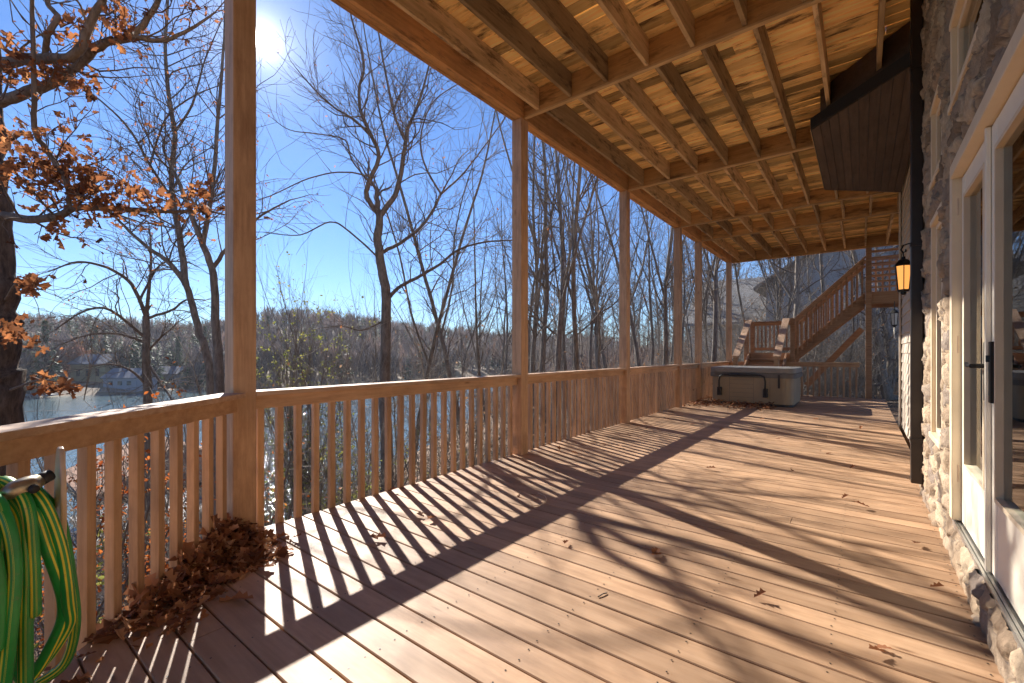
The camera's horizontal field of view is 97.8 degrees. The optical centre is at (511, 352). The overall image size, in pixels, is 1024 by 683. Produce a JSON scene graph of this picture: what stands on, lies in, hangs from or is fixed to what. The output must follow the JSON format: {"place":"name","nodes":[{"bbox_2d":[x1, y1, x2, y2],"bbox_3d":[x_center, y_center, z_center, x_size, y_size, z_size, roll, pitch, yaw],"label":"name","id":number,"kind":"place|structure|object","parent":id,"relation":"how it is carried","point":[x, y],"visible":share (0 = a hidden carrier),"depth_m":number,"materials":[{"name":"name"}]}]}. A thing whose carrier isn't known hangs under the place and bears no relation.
{"place":"outdoors","nodes":[
{"label":"outdoors","id":0,"kind":"place"},
{"bbox_2d":[23,379,492,633],"bbox_3d":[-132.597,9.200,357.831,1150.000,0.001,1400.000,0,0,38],"label":"lake water","id":1,"kind":"structure","parent":0,"point":[74,406],"depth_m":72.79,"materials":[{"name":"teal liquid"}]},
{"bbox_2d":[66,437,265,562],"bbox_3d":[-16.860,7.575,22.345,12.100,6.250,7.080,0,0,38],"label":"bush","id":2,"kind":"object","parent":1,"relation":"in","point":[71,486],"visible":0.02,"depth_m":21.52,"materials":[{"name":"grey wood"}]},
{"bbox_2d":[26,326,511,396],"bbox_3d":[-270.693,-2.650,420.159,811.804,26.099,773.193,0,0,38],"label":"hillside","id":3,"kind":"structure","parent":0,"point":[95,388],"depth_m":130.80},
{"bbox_2d":[60,345,96,374],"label":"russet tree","id":4,"kind":"object","parent":3,"relation":"on","point":[72,355],"visible":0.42,"depth_m":110.58,"materials":[{"name":"plant"}]},
{"bbox_2d":[67,354,129,382],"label":"lakeside house","id":5,"kind":"structure","parent":3,"relation":"on","point":[77,375],"depth_m":108.50,"materials":[{"name":"grey glass"}]},
{"bbox_2d":[100,368,159,391],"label":"house","id":6,"kind":"structure","parent":3,"relation":"on","point":[130,380],"depth_m":102.02,"materials":[{"name":"grey glass"}]},
{"bbox_2d":[159,366,188,386],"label":"lakeside house","id":7,"kind":"structure","parent":3,"relation":"on","point":[170,372],"depth_m":119.55,"materials":[{"name":"grey glass"}]},
{"bbox_2d":[18,305,640,392],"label":"woods","id":8,"kind":"object","parent":3,"relation":"on","point":[135,358],"visible":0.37,"depth_m":157.95,"materials":[{"name":"plant"}]},
{"bbox_2d":[0,0,793,344],"label":"sky","id":9,"kind":"structure","parent":0,"point":[330,241],"materials":[{"name":"blue"}]},
{"bbox_2d":[34,355,898,675],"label":"ground","id":10,"kind":"structure","parent":0,"point":[894,407],"depth_m":20.64,"materials":[{"name":"soil"}]},
{"bbox_2d":[22,318,111,563],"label":"bare tree","id":11,"kind":"object","parent":10,"relation":"on","point":[38,459],"visible":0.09,"depth_m":13.58,"materials":[{"name":"brown plant"}]},
{"bbox_2d":[34,515,149,674],"bbox_3d":[-4.679,3.335,4.688,2.635,3.239,1.966,0,0,11],"label":"shrub","id":12,"kind":"object","parent":10,"relation":"on","point":[101,577],"visible":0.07,"depth_m":4.65,"materials":[{"name":"brown plant"}]},
{"bbox_2d":[34,357,215,677],"bbox_3d":[-4.109,2.419,4.414,2.641,4.746,2.910,0,0,38],"label":"shrub","id":13,"kind":"object","parent":10,"relation":"on","point":[39,619],"visible":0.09,"depth_m":4.48,"materials":[{"name":"brown plant"}]},
{"bbox_2d":[14,199,262,573],"bbox_3d":[-7.800,1.239,9.341,4.647,9.355,3.374,0,0,-26],"label":"lakeside tree","id":14,"kind":"object","parent":10,"relation":"on","point":[145,335],"visible":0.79,"depth_m":9.23,"materials":[{"name":"brown plant"}]},
{"bbox_2d":[8,0,277,444],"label":"lakeside tree","id":15,"kind":"object","parent":10,"relation":"on","point":[182,273],"visible":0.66,"depth_m":8.55,"materials":[{"name":"brown plant"}]},
{"bbox_2d":[0,0,309,475],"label":"oak tree","id":16,"kind":"object","parent":10,"relation":"on","point":[79,56],"visible":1,"depth_m":4.27,"materials":[{"name":"orange plant"}]},
{"bbox_2d":[42,443,269,644],"bbox_3d":[-4.874,3.202,6.379,2.166,3.765,2.850,0,0,1],"label":"shrub","id":17,"kind":"object","parent":10,"relation":"on","point":[127,559],"visible":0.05,"depth_m":5.92,"materials":[{"name":"brown plant"}]},
{"bbox_2d":[89,0,326,528],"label":"lakeside tree","id":18,"kind":"object","parent":10,"relation":"on","point":[218,369],"visible":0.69,"depth_m":7.96,"materials":[{"name":"brown plant"}]},
{"bbox_2d":[145,367,310,555],"bbox_3d":[-3.813,2.542,6.614,2.524,4.745,2.688,0,0,38],"label":"shrub","id":19,"kind":"object","parent":10,"relation":"on","point":[290,512],"visible":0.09,"depth_m":6.64,"materials":[{"name":"brown plant"}]},
{"bbox_2d":[257,275,308,478],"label":"bare tree","id":20,"kind":"object","parent":10,"relation":"on","point":[290,350],"visible":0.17,"depth_m":17.71,"materials":[{"name":"brown plant"}]},
{"bbox_2d":[201,244,399,525],"bbox_3d":[-5.566,1.326,11.325,4.450,8.216,4.748,0,0,38],"label":"leafy tree","id":21,"kind":"object","parent":10,"relation":"on","point":[305,484],"visible":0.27,"depth_m":11.49,"materials":[{"name":"green plant"}]},
{"bbox_2d":[256,206,348,478],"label":"bare tree","id":22,"kind":"object","parent":10,"relation":"on","point":[302,295],"visible":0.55,"depth_m":16.17,"materials":[{"name":"brown plant"}]},
{"bbox_2d":[256,238,367,484],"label":"bare tree","id":23,"kind":"object","parent":10,"relation":"on","point":[295,353],"visible":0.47,"depth_m":11.82,"materials":[{"name":"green plant"}]},
{"bbox_2d":[277,285,367,453],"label":"bare tree","id":24,"kind":"object","parent":10,"relation":"on","point":[339,366],"visible":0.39,"depth_m":17.04,"materials":[{"name":"brown plant"}]},
{"bbox_2d":[264,413,395,519],"bbox_3d":[-2.920,2.938,7.912,2.630,3.940,3.140,0,0,-18],"label":"shrub","id":25,"kind":"object","parent":10,"relation":"on","point":[341,491],"visible":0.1,"depth_m":7.21,"materials":[{"name":"brown plant"}]},
{"bbox_2d":[300,285,371,489],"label":"bare tree","id":26,"kind":"object","parent":10,"relation":"on","point":[338,357],"visible":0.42,"depth_m":19.38,"materials":[{"name":"brown plant"}]},
{"bbox_2d":[316,285,377,492],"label":"bare tree","id":27,"kind":"object","parent":10,"relation":"on","point":[342,376],"visible":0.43,"depth_m":16.45,"materials":[{"name":"brown plant"}]},
{"bbox_2d":[198,0,564,492],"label":"lakeside tree","id":28,"kind":"object","parent":10,"relation":"on","point":[387,294],"visible":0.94,"depth_m":8.87,"materials":[{"name":"brown plant"}]},
{"bbox_2d":[334,241,435,495],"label":"bare tree","id":29,"kind":"object","parent":10,"relation":"on","point":[373,353],"visible":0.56,"depth_m":16.46,"materials":[{"name":"brown plant"}]},
{"bbox_2d":[342,258,453,487],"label":"bare tree","id":30,"kind":"object","parent":10,"relation":"on","point":[379,358],"visible":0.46,"depth_m":15.63,"materials":[{"name":"brown plant"}]},
{"bbox_2d":[351,419,465,499],"bbox_3d":[-1.649,3.041,8.499,3.043,3.510,2.756,0,0,-31],"label":"shrub","id":31,"kind":"object","parent":10,"relation":"on","point":[405,466],"visible":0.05,"depth_m":8.42,"materials":[{"name":"brown plant"}]},
{"bbox_2d":[312,0,505,462],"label":"bare tree","id":32,"kind":"object","parent":10,"relation":"on","point":[444,350],"visible":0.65,"depth_m":12.52,"materials":[{"name":"brown plant"}]},
{"bbox_2d":[315,0,529,468],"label":"bare tree","id":33,"kind":"object","parent":10,"relation":"on","point":[431,349],"visible":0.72,"depth_m":11.46,"materials":[{"name":"brown plant"}]},
{"bbox_2d":[369,197,483,478],"bbox_3d":[-3.010,-0.109,15.821,4.037,10.982,3.352,0,0,20],"label":"bare tree","id":34,"kind":"object","parent":10,"relation":"on","point":[434,355],"visible":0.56,"depth_m":15.39,"materials":[{"name":"brown plant"}]},
{"bbox_2d":[391,246,466,427],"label":"bare tree","id":35,"kind":"object","parent":10,"relation":"on","point":[427,397],"visible":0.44,"depth_m":20.27,"materials":[{"name":"brown plant"}]},
{"bbox_2d":[23,255,898,661],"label":"undergrowth","id":36,"kind":"object","parent":10,"relation":"on","point":[861,373],"visible":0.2,"depth_m":13.20,"materials":[{"name":"brown plant"}]},
{"bbox_2d":[445,263,486,433],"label":"bare tree","id":37,"kind":"object","parent":10,"relation":"on","point":[461,358],"visible":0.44,"depth_m":30.50,"materials":[{"name":"brown plant"}]},
{"bbox_2d":[423,131,510,453],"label":"bare tree","id":38,"kind":"object","parent":10,"relation":"on","point":[477,326],"visible":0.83,"depth_m":13.09,"materials":[{"name":"brown plant"}]},
{"bbox_2d":[438,185,511,455],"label":"bare tree","id":39,"kind":"object","parent":10,"relation":"on","point":[465,354],"visible":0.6,"depth_m":19.88,"materials":[{"name":"brown plant"}]},
{"bbox_2d":[426,393,533,478],"bbox_3d":[-0.962,2.750,10.671,3.071,3.781,3.326,0,0,3],"label":"shrub","id":40,"kind":"object","parent":10,"relation":"on","point":[466,441],"visible":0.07,"depth_m":11.06,"materials":[{"name":"brown plant"}]},
{"bbox_2d":[67,261,898,601],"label":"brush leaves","id":41,"kind":"object","parent":10,"relation":"on","point":[595,367],"visible":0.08,"depth_m":17.68,"materials":[{"name":"brown plant"}]},
{"bbox_2d":[459,189,529,442],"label":"bare tree","id":42,"kind":"object","parent":10,"relation":"on","point":[480,334],"visible":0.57,"depth_m":22.33,"materials":[{"name":"brown plant"}]},
{"bbox_2d":[482,186,529,423],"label":"bare tree","id":43,"kind":"object","parent":10,"relation":"on","point":[503,340],"visible":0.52,"depth_m":29.75,"materials":[{"name":"brown plant"}]},
{"bbox_2d":[466,162,560,451],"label":"bare tree","id":44,"kind":"object","parent":10,"relation":"on","point":[507,318],"visible":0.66,"depth_m":20.83,"materials":[{"name":"brown plant"}]},
{"bbox_2d":[481,158,570,371],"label":"bare tree","id":45,"kind":"object","parent":10,"relation":"on","point":[532,300],"visible":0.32,"depth_m":23.52,"materials":[{"name":"brown plant"}]},
{"bbox_2d":[478,111,587,444],"bbox_3d":[0.388,-4.048,13.345,5.294,17.052,4.089,0,0,-17],"label":"bare tree","id":46,"kind":"object","parent":10,"relation":"on","point":[545,300],"visible":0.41,"depth_m":12.93,"materials":[{"name":"brown plant"}]},
{"bbox_2d":[496,174,581,388],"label":"bare tree","id":47,"kind":"object","parent":10,"relation":"on","point":[552,278],"visible":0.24,"depth_m":26.78,"materials":[{"name":"brown plant"}]},
{"bbox_2d":[484,133,594,446],"bbox_3d":[1.083,-3.134,12.247,3.702,15.543,5.697,0,0,-8],"label":"bare tree","id":48,"kind":"object","parent":10,"relation":"on","point":[536,310],"visible":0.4,"depth_m":13.31,"materials":[{"name":"brown plant"}]},
{"bbox_2d":[472,140,607,441],"bbox_3d":[1.228,-3.572,11.242,4.556,16.402,6.573,0,0,-30],"label":"bare tree","id":49,"kind":"object","parent":10,"relation":"on","point":[563,286],"visible":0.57,"depth_m":11.02,"materials":[{"name":"brown plant"}]},
{"bbox_2d":[461,91,644,434],"bbox_3d":[1.583,-3.465,11.273,4.339,15.621,6.260,0,0,-33],"label":"bare tree","id":50,"kind":"object","parent":10,"relation":"on","point":[572,292],"visible":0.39,"depth_m":11.41,"materials":[{"name":"brown plant"}]},
{"bbox_2d":[500,138,611,413],"bbox_3d":[1.502,-3.248,16.198,4.746,15.384,5.382,0,0,29],"label":"bare tree","id":51,"kind":"object","parent":10,"relation":"on","point":[564,334],"visible":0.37,"depth_m":16.08,"materials":[{"name":"brown plant"}]},
{"bbox_2d":[466,341,690,422],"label":"scrub","id":52,"kind":"object","parent":10,"relation":"on","point":[607,360],"visible":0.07,"depth_m":41.35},
{"bbox_2d":[529,140,634,368],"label":"bare tree","id":53,"kind":"object","parent":10,"relation":"on","point":[602,353],"visible":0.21,"depth_m":19.32,"materials":[{"name":"brown plant"}]},
{"bbox_2d":[546,151,654,429],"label":"bare tree","id":54,"kind":"object","parent":10,"relation":"on","point":[595,295],"visible":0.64,"depth_m":14.68,"materials":[{"name":"brown plant"}]},
{"bbox_2d":[571,176,654,369],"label":"bare tree","id":55,"kind":"object","parent":10,"relation":"on","point":[590,347],"visible":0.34,"depth_m":21.36,"materials":[{"name":"brown plant"}]},
{"bbox_2d":[566,162,668,366],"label":"bare tree","id":56,"kind":"object","parent":10,"relation":"on","point":[631,319],"visible":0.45,"depth_m":16.69,"materials":[{"name":"brown plant"}]},
{"bbox_2d":[588,196,652,331],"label":"bare tree","id":57,"kind":"object","parent":10,"relation":"on","point":[618,272],"visible":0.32,"depth_m":28.11,"materials":[{"name":"brown plant"}]},
{"bbox_2d":[603,192,661,366],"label":"bare tree","id":58,"kind":"object","parent":10,"relation":"on","point":[634,311],"visible":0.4,"depth_m":30.02,"materials":[{"name":"brown plant"}]},
{"bbox_2d":[596,195,673,365],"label":"bare tree","id":59,"kind":"object","parent":10,"relation":"on","point":[650,317],"visible":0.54,"depth_m":21.34,"materials":[{"name":"brown plant"}]},
{"bbox_2d":[487,249,785,389],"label":"bare woods","id":60,"kind":"object","parent":10,"relation":"on","point":[587,333],"visible":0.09,"depth_m":53.55,"materials":[{"name":"brown plant"}]},
{"bbox_2d":[640,209,684,364],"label":"bare tree","id":61,"kind":"object","parent":10,"relation":"on","point":[657,308],"visible":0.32,"depth_m":40.24,"materials":[{"name":"brown plant"}]},
{"bbox_2d":[631,223,712,362],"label":"bare tree","id":62,"kind":"object","parent":10,"relation":"on","point":[687,320],"visible":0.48,"depth_m":20.08,"materials":[{"name":"brown plant"}]},
{"bbox_2d":[630,204,719,364],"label":"bare tree","id":63,"kind":"object","parent":10,"relation":"on","point":[665,284],"visible":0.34,"depth_m":15.02,"materials":[{"name":"brown plant"}]},
{"bbox_2d":[642,223,714,351],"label":"bare tree","id":64,"kind":"object","parent":10,"relation":"on","point":[684,304],"visible":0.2,"depth_m":19.42,"materials":[{"name":"brown plant"}]},
{"bbox_2d":[638,224,718,364],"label":"bare tree","id":65,"kind":"object","parent":10,"relation":"on","point":[672,294],"visible":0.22,"depth_m":26.51,"materials":[{"name":"brown plant"}]},
{"bbox_2d":[665,241,742,360],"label":"bare tree","id":66,"kind":"object","parent":10,"relation":"on","point":[706,330],"visible":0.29,"depth_m":21.68,"materials":[{"name":"brown plant"}]},
{"bbox_2d":[682,237,756,361],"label":"bare tree","id":67,"kind":"object","parent":10,"relation":"on","point":[714,293],"visible":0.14,"depth_m":16.99,"materials":[{"name":"brown plant"}]},
{"bbox_2d":[687,239,760,359],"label":"bare tree","id":68,"kind":"object","parent":10,"relation":"on","point":[719,299],"visible":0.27,"depth_m":27.61,"materials":[{"name":"brown plant"}]},
{"bbox_2d":[735,259,784,352],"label":"bare tree","id":69,"kind":"object","parent":10,"relation":"on","point":[768,290],"visible":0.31,"depth_m":22.01,"materials":[{"name":"brown plant"}]},
{"bbox_2d":[737,254,817,350],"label":"bare tree","id":70,"kind":"object","parent":10,"relation":"on","point":[777,290],"visible":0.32,"depth_m":22.30,"materials":[{"name":"brown plant"}]},
{"bbox_2d":[747,257,809,350],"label":"bare tree","id":71,"kind":"object","parent":10,"relation":"on","point":[770,273],"visible":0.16,"depth_m":23.14,"materials":[{"name":"brown plant"}]},
{"bbox_2d":[685,245,898,379],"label":"neighbour house","id":72,"kind":"structure","parent":10,"relation":"on","point":[748,293],"depth_m":26.03,"materials":[{"name":"grey"}]},
{"bbox_2d":[763,251,841,352],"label":"bare tree","id":73,"kind":"object","parent":10,"relation":"on","point":[791,301],"visible":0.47,"depth_m":17.93,"materials":[{"name":"brown plant"}]},
{"bbox_2d":[744,249,878,366],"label":"bare tree","id":74,"kind":"object","parent":10,"relation":"on","point":[797,301],"visible":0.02,"depth_m":18.97,"materials":[{"name":"brown plant"}]},
{"bbox_2d":[783,253,843,385],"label":"bare tree","id":75,"kind":"object","parent":10,"relation":"on","point":[821,275],"visible":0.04,"depth_m":22.59,"materials":[{"name":"brown plant"}]},
{"bbox_2d":[808,247,885,395],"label":"bare tree","id":76,"kind":"object","parent":10,"relation":"on","point":[852,322],"visible":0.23,"depth_m":18.90,"materials":[{"name":"brown plant"}]},
{"bbox_2d":[831,245,898,399],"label":"twisted tree","id":77,"kind":"object","parent":10,"relation":"on","point":[885,365],"visible":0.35,"depth_m":18.38,"materials":[{"name":"grey plant"}]},
{"bbox_2d":[34,395,1003,682],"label":"deck floor","id":78,"kind":"structure","parent":0,"point":[796,537],"depth_m":2.39,"materials":[{"name":"brown wood"}]},
{"bbox_2d":[0,393,245,682],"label":"deck railing","id":79,"kind":"object","parent":78,"relation":"on","point":[22,444],"visible":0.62,"depth_m":2.04,"materials":[{"name":"brown wood"}]},
{"bbox_2d":[54,447,66,539],"bbox_3d":[-1.557,0.500,1.369,0.219,0.398,0.251,0,0,38],"label":"baluster","id":80,"kind":"object","parent":79,"relation":"attached to","point":[60,490],"visible":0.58,"depth_m":1.40,"materials":[{"name":"beige wood"}]},
{"bbox_2d":[0,470,80,682],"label":"garden hose","id":81,"kind":"object","parent":80,"relation":"hanging from","point":[32,533],"visible":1,"depth_m":1.30,"materials":[{"name":"green rubber"}]},
{"bbox_2d":[44,512,293,682],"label":"leaf heap","id":82,"kind":"object","parent":78,"relation":"on","point":[232,543],"visible":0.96,"depth_m":2.36,"materials":[{"name":"plant"}]},
{"bbox_2d":[115,573,227,639],"bbox_3d":[-1.546,1.184,2.078,0.468,0.150,0.471,0,0,38],"label":"leaf drift","id":83,"kind":"object","parent":78,"relation":"on","point":[177,603],"visible":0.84,"depth_m":2.06,"materials":[{"name":"plant"}]},
{"bbox_2d":[225,0,255,528],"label":"porch post","id":84,"kind":"object","parent":78,"relation":"on","point":[240,196],"visible":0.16,"depth_m":2.89,"materials":[{"name":"brown wood"}]},
{"bbox_2d":[256,374,520,528],"bbox_3d":[-0.849,0.788,4.147,0.150,1.065,2.915,0,0,38],"label":"deck railing","id":85,"kind":"object","parent":78,"relation":"on","point":[280,399],"visible":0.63,"depth_m":3.79,"materials":[{"name":"brown wood"}]},
{"bbox_2d":[512,118,527,454],"bbox_3d":[0.096,-0.634,5.348,0.144,4.268,0.140,0,0,38],"label":"porch post","id":86,"kind":"object","parent":78,"relation":"on","point":[520,272],"visible":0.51,"depth_m":5.29,"materials":[{"name":"brown wood"}]},
{"bbox_2d":[528,368,626,449],"bbox_3d":[1.015,0.788,6.527,0.150,1.065,2.850,0,0,38],"label":"deck railing","id":87,"kind":"object","parent":78,"relation":"on","point":[571,377],"visible":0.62,"depth_m":6.32,"materials":[{"name":"brown wood"}]},
{"bbox_2d":[166,429,991,682],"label":"deck screws","id":88,"kind":"object","parent":78,"relation":"attached to","point":[613,572],"visible":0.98,"depth_m":2.30,"materials":[{"name":"black metal"}]},
{"bbox_2d":[619,190,629,423],"bbox_3d":[1.939,-0.634,7.703,0.144,4.268,0.140,0,0,38],"label":"porch post","id":89,"kind":"object","parent":78,"relation":"on","point":[624,279],"visible":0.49,"depth_m":7.65,"materials":[{"name":"brown wood"}]},
{"bbox_2d":[630,364,679,419],"bbox_3d":[2.809,0.788,8.819,0.150,1.065,2.690,0,0,38],"label":"deck railing","id":90,"kind":"object","parent":78,"relation":"on","point":[652,389],"visible":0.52,"depth_m":8.76,"materials":[{"name":"brown wood"}]},
{"bbox_2d":[674,227,681,407],"bbox_3d":[3.683,-0.634,9.931,0.144,4.268,0.140,0,0,38],"label":"porch post","id":91,"kind":"object","parent":78,"relation":"on","point":[678,306],"visible":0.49,"depth_m":9.87,"materials":[{"name":"brown wood"}]},
{"bbox_2d":[682,363,699,404],"bbox_3d":[4.168,0.788,10.555,0.150,1.065,1.440,0,0,38],"label":"deck railing","id":92,"kind":"object","parent":78,"relation":"on","point":[688,380],"visible":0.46,"depth_m":10.66,"materials":[{"name":"brown wood"}]},
{"bbox_2d":[695,241,701,400],"bbox_3d":[4.657,-0.634,11.175,0.144,4.268,0.140,0,0,38],"label":"porch post","id":93,"kind":"object","parent":78,"relation":"on","point":[698,299],"visible":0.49,"depth_m":11.12,"materials":[{"name":"brown wood"}]},
{"bbox_2d":[702,361,730,398],"bbox_3d":[5.660,0.788,12.460,0.150,1.065,3.120,0,0,38],"label":"deck railing","id":94,"kind":"object","parent":78,"relation":"on","point":[707,385],"visible":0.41,"depth_m":11.93,"materials":[{"name":"brown wood"}]},
{"bbox_2d":[726,262,731,365],"bbox_3d":[6.667,-0.634,13.742,0.144,4.268,0.140,0,0,38],"label":"porch post","id":95,"kind":"object","parent":78,"relation":"on","point":[728,311],"visible":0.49,"depth_m":13.68,"materials":[{"name":"brown wood"}]},
{"bbox_2d":[693,397,776,410],"bbox_3d":[4.828,1.152,9.883,1.685,0.215,1.321,0,0,38],"label":"leaf drift","id":96,"kind":"object","parent":78,"relation":"on","point":[715,401],"visible":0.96,"depth_m":10.12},
{"bbox_2d":[710,366,802,406],"bbox_3d":[5.902,0.765,10.806,1.780,0.861,1.697,0,0,38],"label":"hot tub","id":97,"kind":"object","parent":78,"relation":"on","point":[778,386],"visible":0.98,"depth_m":10.18,"materials":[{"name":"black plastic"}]},
{"bbox_2d":[731,361,859,397],"bbox_3d":[7.932,0.788,12.726,3.100,1.065,0.150,0,0,38],"label":"deck railing","id":98,"kind":"object","parent":78,"relation":"on","point":[823,364],"visible":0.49,"depth_m":12.25,"materials":[{"name":"brown wood"}]},
{"bbox_2d":[732,247,898,398],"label":"staircase","id":99,"kind":"structure","parent":78,"relation":"on","point":[881,299],"depth_m":12.49,"materials":[{"name":"brown wood"}]},
{"bbox_2d":[810,0,1023,682],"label":"house","id":100,"kind":"structure","parent":0,"point":[926,121],"depth_m":2.53,"materials":[{"name":"stone"}]},
{"bbox_2d":[331,0,909,263],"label":"deck","id":101,"kind":"structure","parent":100,"relation":"attached to","point":[691,118],"depth_m":5.01,"materials":[{"name":"brown wood"}]},
{"bbox_2d":[894,243,909,294],"bbox_3d":[4.637,-0.989,5.260,0.210,0.609,0.187,0,0,38],"label":"wall lantern","id":102,"kind":"object","parent":100,"relation":"attached to","point":[902,269],"depth_m":5.24,"materials":[{"name":"black metal"}]},
{"bbox_2d":[929,85,941,190],"bbox_3d":[3.050,-1.545,3.162,0.097,0.610,0.620,0,0,38],"label":"window","id":103,"kind":"structure","parent":100,"relation":"in","point":[936,129],"depth_m":3.35,"materials":[{"name":"beige paint"}]},
{"bbox_2d":[929,201,942,449],"bbox_3d":[3.050,-0.180,3.162,0.097,1.640,0.620,0,0,38],"label":"window","id":104,"kind":"structure","parent":100,"relation":"in","point":[935,225],"depth_m":3.35,"materials":[{"name":"beige paint"}]},
{"bbox_2d":[947,0,983,115],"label":"window","id":105,"kind":"structure","parent":100,"relation":"in","point":[963,27],"depth_m":2.53,"materials":[{"name":"beige paint"}]},
{"bbox_2d":[962,142,983,556],"bbox_3d":[2.365,-0.016,2.301,0.113,1.988,0.740,0,0,38],"label":"door","id":106,"kind":"structure","parent":100,"relation":"in","point":[973,179],"depth_m":2.39,"materials":[{"name":"beige paint"}]},
{"bbox_2d":[985,73,1023,623],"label":"door","id":107,"kind":"structure","parent":100,"relation":"in","point":[1005,357],"depth_m":1.83,"materials":[{"name":"beige paint"}]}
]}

